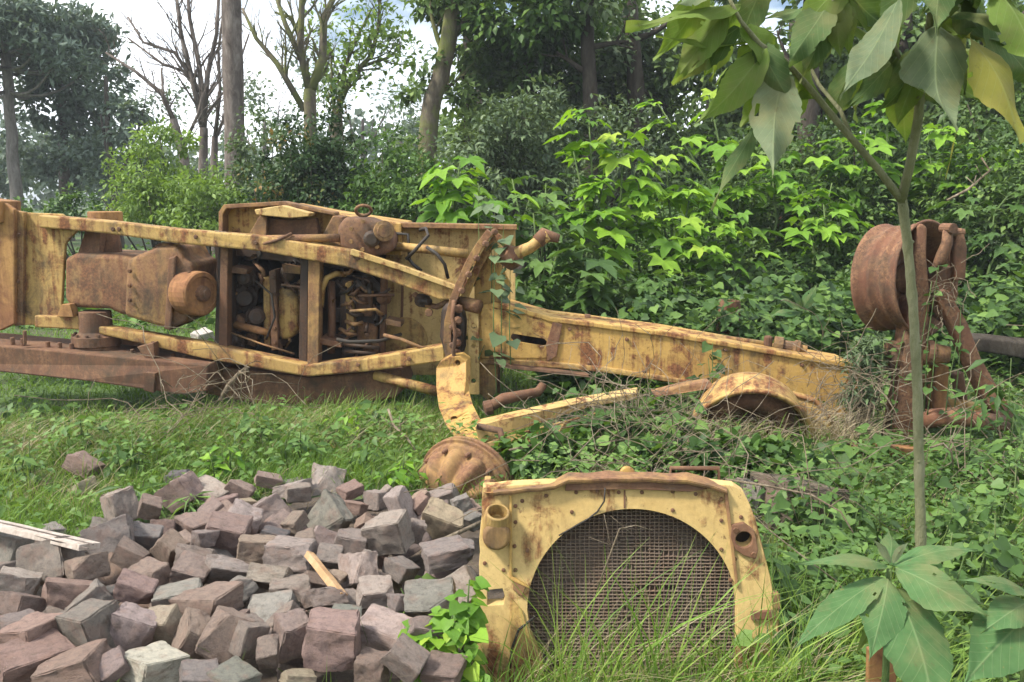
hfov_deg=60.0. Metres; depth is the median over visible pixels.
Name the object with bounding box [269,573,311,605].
paving stone
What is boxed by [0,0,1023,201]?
sky
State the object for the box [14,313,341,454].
dead vines
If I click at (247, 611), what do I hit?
paving stone
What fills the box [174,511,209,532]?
paving stone
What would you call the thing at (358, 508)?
paving stone
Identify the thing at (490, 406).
bent pipe
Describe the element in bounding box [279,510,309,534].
paving stone
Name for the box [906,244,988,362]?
dead vines
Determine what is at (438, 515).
paving stone
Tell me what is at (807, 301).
young plant
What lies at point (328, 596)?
paving stone
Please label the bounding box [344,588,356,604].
paving stone
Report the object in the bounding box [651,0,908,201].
forest tree
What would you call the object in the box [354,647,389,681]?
paving stone
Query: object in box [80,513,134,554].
paving stone
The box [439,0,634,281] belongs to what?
forest tree
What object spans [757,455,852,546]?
leafy weed
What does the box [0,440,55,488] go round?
leafy weed
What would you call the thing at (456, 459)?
axle
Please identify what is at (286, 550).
paving stone
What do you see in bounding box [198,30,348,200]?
distant tree
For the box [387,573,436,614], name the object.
leafy weed
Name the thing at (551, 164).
dark bush
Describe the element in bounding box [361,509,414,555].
paving stone
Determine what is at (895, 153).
bank bush
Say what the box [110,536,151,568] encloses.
paving stone
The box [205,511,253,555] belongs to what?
paving stone
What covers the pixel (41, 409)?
leafy weed
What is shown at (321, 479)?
paving stone
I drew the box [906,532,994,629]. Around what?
leafy weed
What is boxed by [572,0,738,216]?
forest tree
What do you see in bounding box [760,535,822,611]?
leafy weed
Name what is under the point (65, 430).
leafy weed
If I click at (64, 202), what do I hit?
bush
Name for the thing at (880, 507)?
ground weeds
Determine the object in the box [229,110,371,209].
dark bush
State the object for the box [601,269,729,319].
lobed leaf shrub
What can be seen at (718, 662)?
long grass
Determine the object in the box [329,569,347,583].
paving stone
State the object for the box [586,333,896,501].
dead vines
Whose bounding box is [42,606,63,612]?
paving stone
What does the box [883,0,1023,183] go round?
forest tree
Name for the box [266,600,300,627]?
paving stone
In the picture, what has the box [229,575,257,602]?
paving stone
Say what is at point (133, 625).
paving stone
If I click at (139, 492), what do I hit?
grass tuft
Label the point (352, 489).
paving stone
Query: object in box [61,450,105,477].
paving stone
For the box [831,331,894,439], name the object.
grey shrublet
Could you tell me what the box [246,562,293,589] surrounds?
paving stone
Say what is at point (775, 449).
creeper bush
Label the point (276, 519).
paving stone
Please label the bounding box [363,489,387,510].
paving stone
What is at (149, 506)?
paving stone
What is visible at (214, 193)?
lime bush
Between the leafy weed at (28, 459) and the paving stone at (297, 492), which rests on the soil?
the paving stone at (297, 492)
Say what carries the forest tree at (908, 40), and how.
on the ground at (112, 388)
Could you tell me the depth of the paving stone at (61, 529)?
4.16 m
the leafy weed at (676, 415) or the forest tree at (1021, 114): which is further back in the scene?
the forest tree at (1021, 114)
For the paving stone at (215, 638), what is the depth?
2.58 m
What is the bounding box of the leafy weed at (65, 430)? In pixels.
[51,404,109,453]
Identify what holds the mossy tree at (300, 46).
on the ground at (112, 388)
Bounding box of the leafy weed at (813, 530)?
[781,502,856,595]
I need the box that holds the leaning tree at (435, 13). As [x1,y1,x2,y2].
[387,0,508,222]
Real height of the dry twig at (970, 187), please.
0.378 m
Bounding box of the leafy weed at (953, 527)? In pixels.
[911,476,1008,570]
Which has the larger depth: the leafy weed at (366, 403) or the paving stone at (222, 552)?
the leafy weed at (366, 403)
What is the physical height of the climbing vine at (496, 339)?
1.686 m
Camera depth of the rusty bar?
5.31 m
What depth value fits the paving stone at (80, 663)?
2.41 m
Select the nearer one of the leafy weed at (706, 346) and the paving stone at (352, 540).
the paving stone at (352, 540)
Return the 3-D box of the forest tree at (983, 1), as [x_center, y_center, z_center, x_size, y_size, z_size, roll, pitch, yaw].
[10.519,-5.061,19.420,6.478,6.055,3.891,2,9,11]
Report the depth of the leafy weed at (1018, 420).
4.69 m
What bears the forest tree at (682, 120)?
on the ground at (112, 388)
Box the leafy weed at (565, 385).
[548,381,677,423]
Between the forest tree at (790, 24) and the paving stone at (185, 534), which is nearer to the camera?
the paving stone at (185, 534)
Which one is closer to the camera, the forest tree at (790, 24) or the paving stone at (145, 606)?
the paving stone at (145, 606)
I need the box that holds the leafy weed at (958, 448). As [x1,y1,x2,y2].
[925,432,1011,475]
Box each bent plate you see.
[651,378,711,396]
[793,391,836,435]
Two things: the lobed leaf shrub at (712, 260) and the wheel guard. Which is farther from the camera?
the lobed leaf shrub at (712, 260)
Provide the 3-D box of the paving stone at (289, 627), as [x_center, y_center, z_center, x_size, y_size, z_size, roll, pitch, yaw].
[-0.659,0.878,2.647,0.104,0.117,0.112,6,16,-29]
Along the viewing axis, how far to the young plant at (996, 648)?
2.12 m
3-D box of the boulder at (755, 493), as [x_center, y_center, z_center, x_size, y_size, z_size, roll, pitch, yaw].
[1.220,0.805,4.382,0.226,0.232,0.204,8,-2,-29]
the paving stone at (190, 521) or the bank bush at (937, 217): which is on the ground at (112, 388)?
the bank bush at (937, 217)
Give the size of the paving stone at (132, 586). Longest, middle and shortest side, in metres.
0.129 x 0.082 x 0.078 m
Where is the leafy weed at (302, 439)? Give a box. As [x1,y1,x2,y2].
[265,423,329,467]
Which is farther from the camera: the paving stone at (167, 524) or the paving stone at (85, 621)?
the paving stone at (167, 524)
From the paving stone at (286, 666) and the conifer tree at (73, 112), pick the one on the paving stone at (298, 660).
the paving stone at (286, 666)
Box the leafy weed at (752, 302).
[695,285,772,340]
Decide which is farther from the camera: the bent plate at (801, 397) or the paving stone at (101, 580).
the bent plate at (801, 397)
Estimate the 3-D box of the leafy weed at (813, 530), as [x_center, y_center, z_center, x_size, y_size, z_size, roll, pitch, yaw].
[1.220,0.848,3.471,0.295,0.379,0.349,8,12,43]
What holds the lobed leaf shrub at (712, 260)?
on the ground at (112, 388)
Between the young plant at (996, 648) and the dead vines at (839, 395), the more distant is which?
the dead vines at (839, 395)
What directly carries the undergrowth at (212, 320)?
on the ground at (112, 388)
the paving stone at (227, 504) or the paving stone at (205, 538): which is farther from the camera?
the paving stone at (227, 504)
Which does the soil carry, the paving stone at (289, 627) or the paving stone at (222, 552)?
the paving stone at (222, 552)
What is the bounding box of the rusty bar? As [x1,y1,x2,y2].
[846,443,937,455]
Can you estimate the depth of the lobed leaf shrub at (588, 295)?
7.79 m
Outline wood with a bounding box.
[0,106,870,209]
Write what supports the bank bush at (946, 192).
on the ground at (112, 388)
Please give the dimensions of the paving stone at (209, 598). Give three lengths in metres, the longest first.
0.184 x 0.172 x 0.086 m
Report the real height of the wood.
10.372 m
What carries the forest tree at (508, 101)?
on the ground at (112, 388)
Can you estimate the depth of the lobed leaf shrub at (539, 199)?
8.64 m
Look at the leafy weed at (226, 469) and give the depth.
4.94 m
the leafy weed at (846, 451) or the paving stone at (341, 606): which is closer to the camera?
the paving stone at (341, 606)
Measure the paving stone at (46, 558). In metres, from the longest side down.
0.188 x 0.155 x 0.154 m
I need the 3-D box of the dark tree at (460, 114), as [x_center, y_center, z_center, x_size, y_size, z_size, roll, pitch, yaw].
[-0.298,-3.370,14.892,1.674,5.204,1.794,9,12,43]
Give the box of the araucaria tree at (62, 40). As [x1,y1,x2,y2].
[0,0,133,205]
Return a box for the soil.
[0,497,503,681]
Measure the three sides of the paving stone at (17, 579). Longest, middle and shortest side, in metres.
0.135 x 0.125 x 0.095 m
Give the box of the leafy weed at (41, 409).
[0,394,173,433]
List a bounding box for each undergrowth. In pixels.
[19,139,894,331]
[529,211,1023,401]
[547,130,1023,412]
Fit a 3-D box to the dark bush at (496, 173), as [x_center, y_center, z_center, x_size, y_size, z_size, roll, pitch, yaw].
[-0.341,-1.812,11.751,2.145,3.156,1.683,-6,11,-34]
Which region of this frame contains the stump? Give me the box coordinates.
[716,299,740,335]
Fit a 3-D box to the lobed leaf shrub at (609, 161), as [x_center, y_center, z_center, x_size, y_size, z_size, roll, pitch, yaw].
[0.938,-1.056,8.821,1.109,2.499,1.223,7,11,38]
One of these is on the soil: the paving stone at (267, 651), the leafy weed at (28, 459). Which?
the paving stone at (267, 651)
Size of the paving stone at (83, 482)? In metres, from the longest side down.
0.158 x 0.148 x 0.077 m
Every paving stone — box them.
[0,532,34,561]
[0,560,15,570]
[0,566,43,594]
[0,591,45,614]
[0,608,33,629]
[0,611,62,643]
[0,628,75,681]
[16,536,84,584]
[30,638,111,681]
[41,577,92,609]
[42,521,66,533]
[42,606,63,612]
[54,598,118,647]
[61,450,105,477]
[63,551,110,579]
[64,578,113,610]
[66,475,99,496]
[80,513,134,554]
[88,516,107,527]
[91,577,105,585]
[99,645,129,681]
[100,486,138,520]
[103,551,121,585]
[106,584,114,595]
[109,601,156,651]
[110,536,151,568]
[113,568,158,603]
[119,602,149,608]
[121,640,189,681]
[128,556,170,586]
[133,521,163,550]
[137,493,162,519]
[148,603,182,645]
[149,528,189,568]
[150,519,175,533]
[151,577,202,606]
[154,471,203,512]
[163,469,189,482]
[168,581,244,616]
[169,550,209,583]
[171,607,210,659]
[173,543,216,564]
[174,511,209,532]
[179,529,192,544]
[179,658,218,681]
[191,529,219,547]
[195,475,228,502]
[195,605,254,663]
[197,496,223,513]
[204,554,248,583]
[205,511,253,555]
[206,656,261,681]
[208,547,234,557]
[216,493,238,502]
[219,499,232,511]
[224,479,255,498]
[228,498,262,534]
[228,613,270,659]
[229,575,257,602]
[236,534,275,564]
[239,609,250,613]
[240,497,257,504]
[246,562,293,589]
[248,589,299,621]
[252,493,291,524]
[254,470,282,489]
[256,634,279,669]
[257,508,306,536]
[259,525,290,535]
[262,535,317,572]
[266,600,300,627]
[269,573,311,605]
[271,608,308,663]
[272,478,312,497]
[276,658,313,671]
[277,662,303,681]
[278,668,316,681]
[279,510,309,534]
[282,477,302,484]
[283,482,311,502]
[294,527,316,542]
[299,586,348,609]
[301,606,361,672]
[304,570,327,588]
[307,489,353,531]
[311,462,346,495]
[314,525,337,549]
[316,542,343,569]
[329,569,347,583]
[332,603,361,617]
[334,527,367,553]
[336,479,364,499]
[338,551,378,589]
[344,500,368,515]
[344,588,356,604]
[354,512,374,528]
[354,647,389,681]
[355,575,393,608]
[360,604,412,650]
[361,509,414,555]
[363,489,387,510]
[378,555,388,568]
[378,570,401,612]
[380,484,392,491]
[380,633,430,681]
[382,556,420,582]
[383,485,417,517]
[386,593,404,611]
[388,670,417,681]
[391,531,431,557]
[403,577,457,616]
[404,615,443,639]
[410,518,426,544]
[411,488,430,498]
[413,491,428,515]
[417,500,448,519]
[419,535,472,574]
[420,650,467,681]
[421,496,463,539]
[428,483,459,504]
[433,566,461,578]
[446,565,477,602]
[450,493,472,512]
[461,537,474,559]
[462,498,481,528]
[463,510,481,531]
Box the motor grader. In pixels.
[0,198,857,440]
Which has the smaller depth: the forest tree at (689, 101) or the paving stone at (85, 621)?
the paving stone at (85, 621)
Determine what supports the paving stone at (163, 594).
on the paving stone
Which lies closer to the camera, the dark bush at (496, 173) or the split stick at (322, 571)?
the split stick at (322, 571)
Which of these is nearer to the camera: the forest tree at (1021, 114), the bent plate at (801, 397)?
the bent plate at (801, 397)
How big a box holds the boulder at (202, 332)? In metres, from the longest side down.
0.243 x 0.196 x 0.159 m
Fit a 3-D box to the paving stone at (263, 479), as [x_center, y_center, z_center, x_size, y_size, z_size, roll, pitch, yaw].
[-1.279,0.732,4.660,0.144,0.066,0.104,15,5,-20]
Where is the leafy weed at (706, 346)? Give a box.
[682,341,724,418]
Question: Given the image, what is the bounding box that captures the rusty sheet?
[865,646,895,681]
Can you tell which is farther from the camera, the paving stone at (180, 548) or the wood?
the wood
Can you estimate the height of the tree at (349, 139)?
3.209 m
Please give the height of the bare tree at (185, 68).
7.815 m
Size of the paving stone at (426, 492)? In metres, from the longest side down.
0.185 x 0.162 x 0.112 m
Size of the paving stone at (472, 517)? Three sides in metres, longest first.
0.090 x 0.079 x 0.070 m
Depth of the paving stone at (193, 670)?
2.44 m
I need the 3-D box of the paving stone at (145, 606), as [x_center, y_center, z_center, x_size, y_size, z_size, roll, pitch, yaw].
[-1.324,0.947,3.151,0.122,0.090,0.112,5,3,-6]
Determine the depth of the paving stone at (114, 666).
2.43 m
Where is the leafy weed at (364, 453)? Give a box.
[336,431,403,479]
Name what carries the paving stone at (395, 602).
on the soil
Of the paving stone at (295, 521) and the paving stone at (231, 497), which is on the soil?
the paving stone at (231, 497)
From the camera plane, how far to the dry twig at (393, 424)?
5.44 m
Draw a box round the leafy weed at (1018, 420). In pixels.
[938,358,1023,502]
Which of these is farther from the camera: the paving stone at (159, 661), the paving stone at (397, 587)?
the paving stone at (397, 587)
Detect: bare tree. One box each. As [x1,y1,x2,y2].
[85,16,222,228]
[97,0,245,251]
[192,0,273,255]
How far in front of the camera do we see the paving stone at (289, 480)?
4.73 m
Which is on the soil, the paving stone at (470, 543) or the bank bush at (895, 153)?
the paving stone at (470, 543)
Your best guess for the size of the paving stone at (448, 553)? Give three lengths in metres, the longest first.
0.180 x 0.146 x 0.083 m
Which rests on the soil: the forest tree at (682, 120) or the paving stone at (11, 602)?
the paving stone at (11, 602)
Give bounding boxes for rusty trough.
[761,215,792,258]
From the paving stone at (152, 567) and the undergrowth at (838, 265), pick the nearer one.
the paving stone at (152, 567)
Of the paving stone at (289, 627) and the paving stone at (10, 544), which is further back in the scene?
the paving stone at (10, 544)
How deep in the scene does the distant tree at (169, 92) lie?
40.87 m
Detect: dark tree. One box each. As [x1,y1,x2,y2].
[0,75,55,198]
[438,2,535,177]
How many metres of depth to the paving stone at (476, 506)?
4.16 m
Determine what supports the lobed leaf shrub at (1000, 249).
on the ground at (112, 388)
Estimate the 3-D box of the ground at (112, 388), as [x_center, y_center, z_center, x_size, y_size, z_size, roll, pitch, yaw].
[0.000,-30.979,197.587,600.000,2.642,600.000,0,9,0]
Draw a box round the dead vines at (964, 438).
[862,324,1023,503]
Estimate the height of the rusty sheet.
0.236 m
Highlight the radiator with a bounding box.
[477,466,779,681]
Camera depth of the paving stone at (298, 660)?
2.72 m
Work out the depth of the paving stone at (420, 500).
4.13 m
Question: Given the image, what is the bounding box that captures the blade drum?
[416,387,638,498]
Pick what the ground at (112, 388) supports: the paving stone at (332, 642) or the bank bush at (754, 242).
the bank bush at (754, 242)
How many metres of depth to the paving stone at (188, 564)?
3.11 m
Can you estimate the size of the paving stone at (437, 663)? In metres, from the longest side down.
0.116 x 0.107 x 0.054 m
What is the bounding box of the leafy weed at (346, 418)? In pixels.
[322,400,376,445]
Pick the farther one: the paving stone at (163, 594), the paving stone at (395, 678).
the paving stone at (163, 594)
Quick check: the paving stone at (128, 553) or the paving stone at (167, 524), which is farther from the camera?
the paving stone at (167, 524)
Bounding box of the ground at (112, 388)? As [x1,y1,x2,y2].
[0,154,1023,681]
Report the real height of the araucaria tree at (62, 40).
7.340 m
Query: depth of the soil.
3.55 m
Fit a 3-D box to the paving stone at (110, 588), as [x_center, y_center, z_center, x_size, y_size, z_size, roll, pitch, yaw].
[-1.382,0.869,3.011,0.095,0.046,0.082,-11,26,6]
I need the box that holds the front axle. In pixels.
[850,219,1012,440]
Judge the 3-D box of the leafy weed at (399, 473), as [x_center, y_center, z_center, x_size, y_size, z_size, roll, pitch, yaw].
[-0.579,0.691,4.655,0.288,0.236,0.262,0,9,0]
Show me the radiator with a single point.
(673, 511)
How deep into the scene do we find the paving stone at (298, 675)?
2.44 m
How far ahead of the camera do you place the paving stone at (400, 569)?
3.17 m
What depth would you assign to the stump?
7.39 m
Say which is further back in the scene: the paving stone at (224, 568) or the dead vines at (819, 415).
the dead vines at (819, 415)
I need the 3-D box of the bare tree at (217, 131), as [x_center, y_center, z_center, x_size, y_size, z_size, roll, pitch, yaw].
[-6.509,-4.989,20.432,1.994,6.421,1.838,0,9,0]
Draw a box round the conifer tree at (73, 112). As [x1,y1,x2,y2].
[0,58,128,240]
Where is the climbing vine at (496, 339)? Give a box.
[466,194,525,414]
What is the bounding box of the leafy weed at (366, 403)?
[360,399,412,428]
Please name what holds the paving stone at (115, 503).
on the ground at (112, 388)
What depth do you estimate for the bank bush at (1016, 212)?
8.80 m
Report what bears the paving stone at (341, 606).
on the soil
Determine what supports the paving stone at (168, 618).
on the paving stone
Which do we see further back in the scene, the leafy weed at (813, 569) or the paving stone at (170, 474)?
the paving stone at (170, 474)
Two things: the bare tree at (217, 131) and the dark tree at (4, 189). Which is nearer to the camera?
the bare tree at (217, 131)
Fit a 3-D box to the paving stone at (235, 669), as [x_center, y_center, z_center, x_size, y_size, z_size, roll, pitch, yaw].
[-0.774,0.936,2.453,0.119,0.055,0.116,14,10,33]
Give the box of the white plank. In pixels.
[0,520,99,550]
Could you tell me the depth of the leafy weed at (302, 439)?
5.13 m
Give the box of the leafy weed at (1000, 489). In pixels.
[952,461,1023,560]
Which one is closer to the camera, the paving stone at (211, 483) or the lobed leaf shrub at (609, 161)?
the paving stone at (211, 483)
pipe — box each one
[482,382,545,415]
[971,333,1023,357]
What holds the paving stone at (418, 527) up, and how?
on the soil
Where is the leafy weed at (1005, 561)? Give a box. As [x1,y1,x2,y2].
[948,508,1023,621]
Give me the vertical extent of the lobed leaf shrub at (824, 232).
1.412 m
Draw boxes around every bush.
[9,181,123,259]
[85,116,234,249]
[147,165,254,280]
[215,101,309,201]
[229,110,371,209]
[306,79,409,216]
[330,121,469,222]
[422,85,558,222]
[490,395,835,479]
[494,63,683,291]
[639,179,771,284]
[682,232,809,297]
[684,127,844,248]
[750,220,861,293]
[760,152,898,280]
[777,98,938,221]
[850,204,1019,288]
[854,127,1023,232]
[911,125,1023,274]
[923,80,1023,191]
[941,197,1023,304]
[949,147,1023,263]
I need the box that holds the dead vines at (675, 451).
[404,309,1003,615]
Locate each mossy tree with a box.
[241,0,344,201]
[284,0,433,202]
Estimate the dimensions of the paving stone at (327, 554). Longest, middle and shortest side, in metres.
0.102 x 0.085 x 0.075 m
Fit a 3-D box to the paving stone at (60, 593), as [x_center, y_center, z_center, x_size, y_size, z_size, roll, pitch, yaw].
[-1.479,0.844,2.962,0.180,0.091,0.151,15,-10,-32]
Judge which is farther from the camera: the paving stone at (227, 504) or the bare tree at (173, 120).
the bare tree at (173, 120)
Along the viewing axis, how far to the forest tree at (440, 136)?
21.20 m
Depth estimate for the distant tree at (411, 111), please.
39.67 m
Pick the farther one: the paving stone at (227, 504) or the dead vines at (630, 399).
the dead vines at (630, 399)
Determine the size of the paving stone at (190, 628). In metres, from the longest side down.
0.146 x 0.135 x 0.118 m
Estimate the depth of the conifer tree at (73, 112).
27.02 m
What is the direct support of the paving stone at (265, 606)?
on the paving stone
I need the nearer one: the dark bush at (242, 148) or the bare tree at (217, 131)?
the dark bush at (242, 148)
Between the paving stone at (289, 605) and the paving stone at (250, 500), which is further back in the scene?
the paving stone at (250, 500)
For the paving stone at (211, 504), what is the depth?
4.09 m
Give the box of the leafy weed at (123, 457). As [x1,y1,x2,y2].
[91,430,148,478]
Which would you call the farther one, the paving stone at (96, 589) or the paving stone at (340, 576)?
the paving stone at (340, 576)
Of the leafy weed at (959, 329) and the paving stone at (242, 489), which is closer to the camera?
the paving stone at (242, 489)
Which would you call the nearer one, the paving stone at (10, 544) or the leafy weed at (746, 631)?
the leafy weed at (746, 631)
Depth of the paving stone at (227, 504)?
4.07 m
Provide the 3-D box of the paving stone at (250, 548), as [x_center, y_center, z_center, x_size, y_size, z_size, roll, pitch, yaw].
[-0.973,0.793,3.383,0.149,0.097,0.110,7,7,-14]
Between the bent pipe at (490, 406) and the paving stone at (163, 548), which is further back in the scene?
the bent pipe at (490, 406)
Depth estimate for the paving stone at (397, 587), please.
3.24 m
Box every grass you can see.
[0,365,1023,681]
[0,384,1023,681]
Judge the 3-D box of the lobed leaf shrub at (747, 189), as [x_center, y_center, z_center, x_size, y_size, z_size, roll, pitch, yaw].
[2.319,-1.634,9.842,2.043,2.312,0.989,0,9,0]
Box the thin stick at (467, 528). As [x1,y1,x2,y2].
[420,520,480,552]
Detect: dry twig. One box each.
[218,367,248,401]
[381,408,416,452]
[590,515,652,588]
[725,476,853,532]
[930,426,969,472]
[946,157,990,200]
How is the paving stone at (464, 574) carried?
on the paving stone
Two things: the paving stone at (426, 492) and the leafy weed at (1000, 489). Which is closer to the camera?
the leafy weed at (1000, 489)
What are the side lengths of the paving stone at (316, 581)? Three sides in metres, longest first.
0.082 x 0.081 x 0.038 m
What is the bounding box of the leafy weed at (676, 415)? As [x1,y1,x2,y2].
[593,395,726,457]
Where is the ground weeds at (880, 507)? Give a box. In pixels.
[0,311,1023,681]
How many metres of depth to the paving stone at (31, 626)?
2.59 m
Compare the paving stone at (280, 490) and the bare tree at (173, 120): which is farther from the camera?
the bare tree at (173, 120)
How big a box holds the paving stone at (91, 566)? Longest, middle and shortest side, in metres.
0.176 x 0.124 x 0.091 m
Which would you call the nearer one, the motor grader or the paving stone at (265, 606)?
the paving stone at (265, 606)
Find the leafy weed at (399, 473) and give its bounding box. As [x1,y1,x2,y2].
[372,451,428,488]
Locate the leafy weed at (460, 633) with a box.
[397,576,492,681]
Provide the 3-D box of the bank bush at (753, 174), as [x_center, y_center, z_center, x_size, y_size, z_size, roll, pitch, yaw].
[3.182,-1.775,10.886,2.064,1.760,1.572,0,9,0]
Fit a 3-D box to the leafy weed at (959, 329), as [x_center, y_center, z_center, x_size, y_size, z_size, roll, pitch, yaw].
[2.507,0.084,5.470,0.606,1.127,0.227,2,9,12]
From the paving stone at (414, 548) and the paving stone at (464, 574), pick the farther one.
the paving stone at (414, 548)
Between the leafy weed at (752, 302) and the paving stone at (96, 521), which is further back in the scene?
the leafy weed at (752, 302)
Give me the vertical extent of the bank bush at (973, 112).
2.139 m
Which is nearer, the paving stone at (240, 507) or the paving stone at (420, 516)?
the paving stone at (240, 507)
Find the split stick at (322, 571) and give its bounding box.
[304,551,347,594]
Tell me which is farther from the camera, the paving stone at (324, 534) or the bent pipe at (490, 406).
the bent pipe at (490, 406)
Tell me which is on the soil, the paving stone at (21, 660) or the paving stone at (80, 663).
the paving stone at (21, 660)
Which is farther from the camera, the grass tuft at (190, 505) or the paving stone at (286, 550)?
the grass tuft at (190, 505)
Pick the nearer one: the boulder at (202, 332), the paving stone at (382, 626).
the paving stone at (382, 626)
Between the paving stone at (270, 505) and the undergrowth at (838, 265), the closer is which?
the paving stone at (270, 505)
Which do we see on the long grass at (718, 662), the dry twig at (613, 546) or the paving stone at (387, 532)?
the dry twig at (613, 546)
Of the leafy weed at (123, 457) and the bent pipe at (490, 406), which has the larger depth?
the bent pipe at (490, 406)
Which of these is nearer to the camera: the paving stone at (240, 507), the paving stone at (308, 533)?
the paving stone at (308, 533)
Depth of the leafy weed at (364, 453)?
4.89 m
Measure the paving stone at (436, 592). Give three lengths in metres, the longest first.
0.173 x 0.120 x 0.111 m
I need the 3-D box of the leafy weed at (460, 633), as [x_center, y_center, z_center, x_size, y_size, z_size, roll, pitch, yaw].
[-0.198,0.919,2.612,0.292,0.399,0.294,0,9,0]
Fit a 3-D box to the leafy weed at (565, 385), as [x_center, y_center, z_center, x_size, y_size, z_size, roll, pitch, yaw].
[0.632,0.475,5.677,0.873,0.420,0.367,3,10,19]
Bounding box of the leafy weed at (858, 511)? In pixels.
[809,473,908,556]
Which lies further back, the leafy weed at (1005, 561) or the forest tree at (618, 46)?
the forest tree at (618, 46)
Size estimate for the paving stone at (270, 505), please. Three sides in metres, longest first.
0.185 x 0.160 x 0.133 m
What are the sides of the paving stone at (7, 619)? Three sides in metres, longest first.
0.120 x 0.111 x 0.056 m
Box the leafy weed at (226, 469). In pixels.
[190,434,257,479]
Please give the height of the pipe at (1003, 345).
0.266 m
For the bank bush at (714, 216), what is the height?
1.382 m
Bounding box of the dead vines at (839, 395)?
[780,299,947,455]
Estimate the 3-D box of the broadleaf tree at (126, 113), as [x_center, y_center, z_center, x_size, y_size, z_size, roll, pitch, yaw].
[-11.351,-5.286,25.586,3.589,5.257,3.935,0,9,0]
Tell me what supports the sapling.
on the ground at (112, 388)
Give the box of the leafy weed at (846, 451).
[817,423,905,487]
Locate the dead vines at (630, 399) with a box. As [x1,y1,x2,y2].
[477,309,773,464]
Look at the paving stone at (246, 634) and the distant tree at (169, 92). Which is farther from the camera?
the distant tree at (169, 92)
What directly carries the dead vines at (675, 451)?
on the ground at (112, 388)
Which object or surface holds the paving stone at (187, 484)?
on the ground at (112, 388)
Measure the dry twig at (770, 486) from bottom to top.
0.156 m
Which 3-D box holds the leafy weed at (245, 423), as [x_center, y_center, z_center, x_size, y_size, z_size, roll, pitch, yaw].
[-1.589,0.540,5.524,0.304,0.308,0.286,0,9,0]
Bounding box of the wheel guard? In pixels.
[693,372,814,442]
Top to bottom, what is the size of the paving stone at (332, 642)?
0.141 m
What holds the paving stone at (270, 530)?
on the paving stone
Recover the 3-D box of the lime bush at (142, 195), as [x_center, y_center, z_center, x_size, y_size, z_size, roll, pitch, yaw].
[-5.309,-1.965,13.602,2.290,2.891,1.938,0,9,0]
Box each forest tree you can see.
[391,41,563,227]
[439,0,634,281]
[453,12,604,229]
[462,0,669,245]
[536,39,699,172]
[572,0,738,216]
[646,1,772,147]
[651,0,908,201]
[661,19,930,156]
[758,0,978,185]
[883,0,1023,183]
[917,0,1023,111]
[964,6,1023,185]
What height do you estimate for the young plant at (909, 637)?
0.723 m
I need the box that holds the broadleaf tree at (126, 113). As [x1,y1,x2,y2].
[49,60,176,247]
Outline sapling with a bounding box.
[625,0,1023,546]
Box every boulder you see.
[190,327,214,340]
[735,477,765,526]
[750,471,850,537]
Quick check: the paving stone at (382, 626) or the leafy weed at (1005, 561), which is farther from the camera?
the leafy weed at (1005, 561)
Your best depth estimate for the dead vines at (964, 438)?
4.71 m
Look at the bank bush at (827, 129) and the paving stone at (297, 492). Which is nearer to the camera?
the paving stone at (297, 492)
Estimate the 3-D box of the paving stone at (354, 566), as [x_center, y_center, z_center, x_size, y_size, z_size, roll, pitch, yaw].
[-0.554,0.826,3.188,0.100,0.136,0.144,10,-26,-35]
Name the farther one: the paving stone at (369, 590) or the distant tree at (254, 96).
the distant tree at (254, 96)
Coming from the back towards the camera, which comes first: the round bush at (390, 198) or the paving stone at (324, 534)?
the round bush at (390, 198)
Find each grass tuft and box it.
[91,482,181,522]
[167,491,213,518]
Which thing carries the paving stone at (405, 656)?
on the paving stone at (369, 666)
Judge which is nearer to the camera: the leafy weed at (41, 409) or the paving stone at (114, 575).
the paving stone at (114, 575)
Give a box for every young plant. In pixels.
[769,284,830,322]
[790,530,988,681]
[948,575,1023,681]
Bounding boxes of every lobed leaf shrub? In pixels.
[408,154,539,288]
[498,173,584,288]
[513,200,632,314]
[543,107,674,313]
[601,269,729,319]
[602,153,741,296]
[631,88,812,275]
[671,210,781,300]
[777,181,873,287]
[798,100,921,251]
[902,123,1023,216]
[922,184,1023,296]
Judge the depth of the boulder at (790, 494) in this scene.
4.19 m
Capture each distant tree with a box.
[70,73,223,220]
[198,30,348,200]
[277,59,454,207]
[342,75,459,214]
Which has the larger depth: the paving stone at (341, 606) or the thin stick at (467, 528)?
the thin stick at (467, 528)
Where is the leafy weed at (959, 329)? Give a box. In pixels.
[868,264,969,436]
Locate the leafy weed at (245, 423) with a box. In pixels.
[232,402,281,450]
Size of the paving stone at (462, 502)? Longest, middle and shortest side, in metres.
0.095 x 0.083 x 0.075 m
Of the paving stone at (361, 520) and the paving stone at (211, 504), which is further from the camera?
the paving stone at (211, 504)
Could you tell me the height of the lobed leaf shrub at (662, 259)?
1.951 m
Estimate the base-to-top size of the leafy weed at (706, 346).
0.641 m
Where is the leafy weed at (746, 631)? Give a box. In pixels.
[732,595,850,681]
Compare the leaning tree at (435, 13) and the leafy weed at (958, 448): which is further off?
the leaning tree at (435, 13)
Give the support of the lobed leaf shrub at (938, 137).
on the ground at (112, 388)
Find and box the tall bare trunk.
[221,0,246,198]
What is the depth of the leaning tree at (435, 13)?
13.54 m
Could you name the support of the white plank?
on the paving stone at (46, 558)
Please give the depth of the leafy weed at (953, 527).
3.65 m
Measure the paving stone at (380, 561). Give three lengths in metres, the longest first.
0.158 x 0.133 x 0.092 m

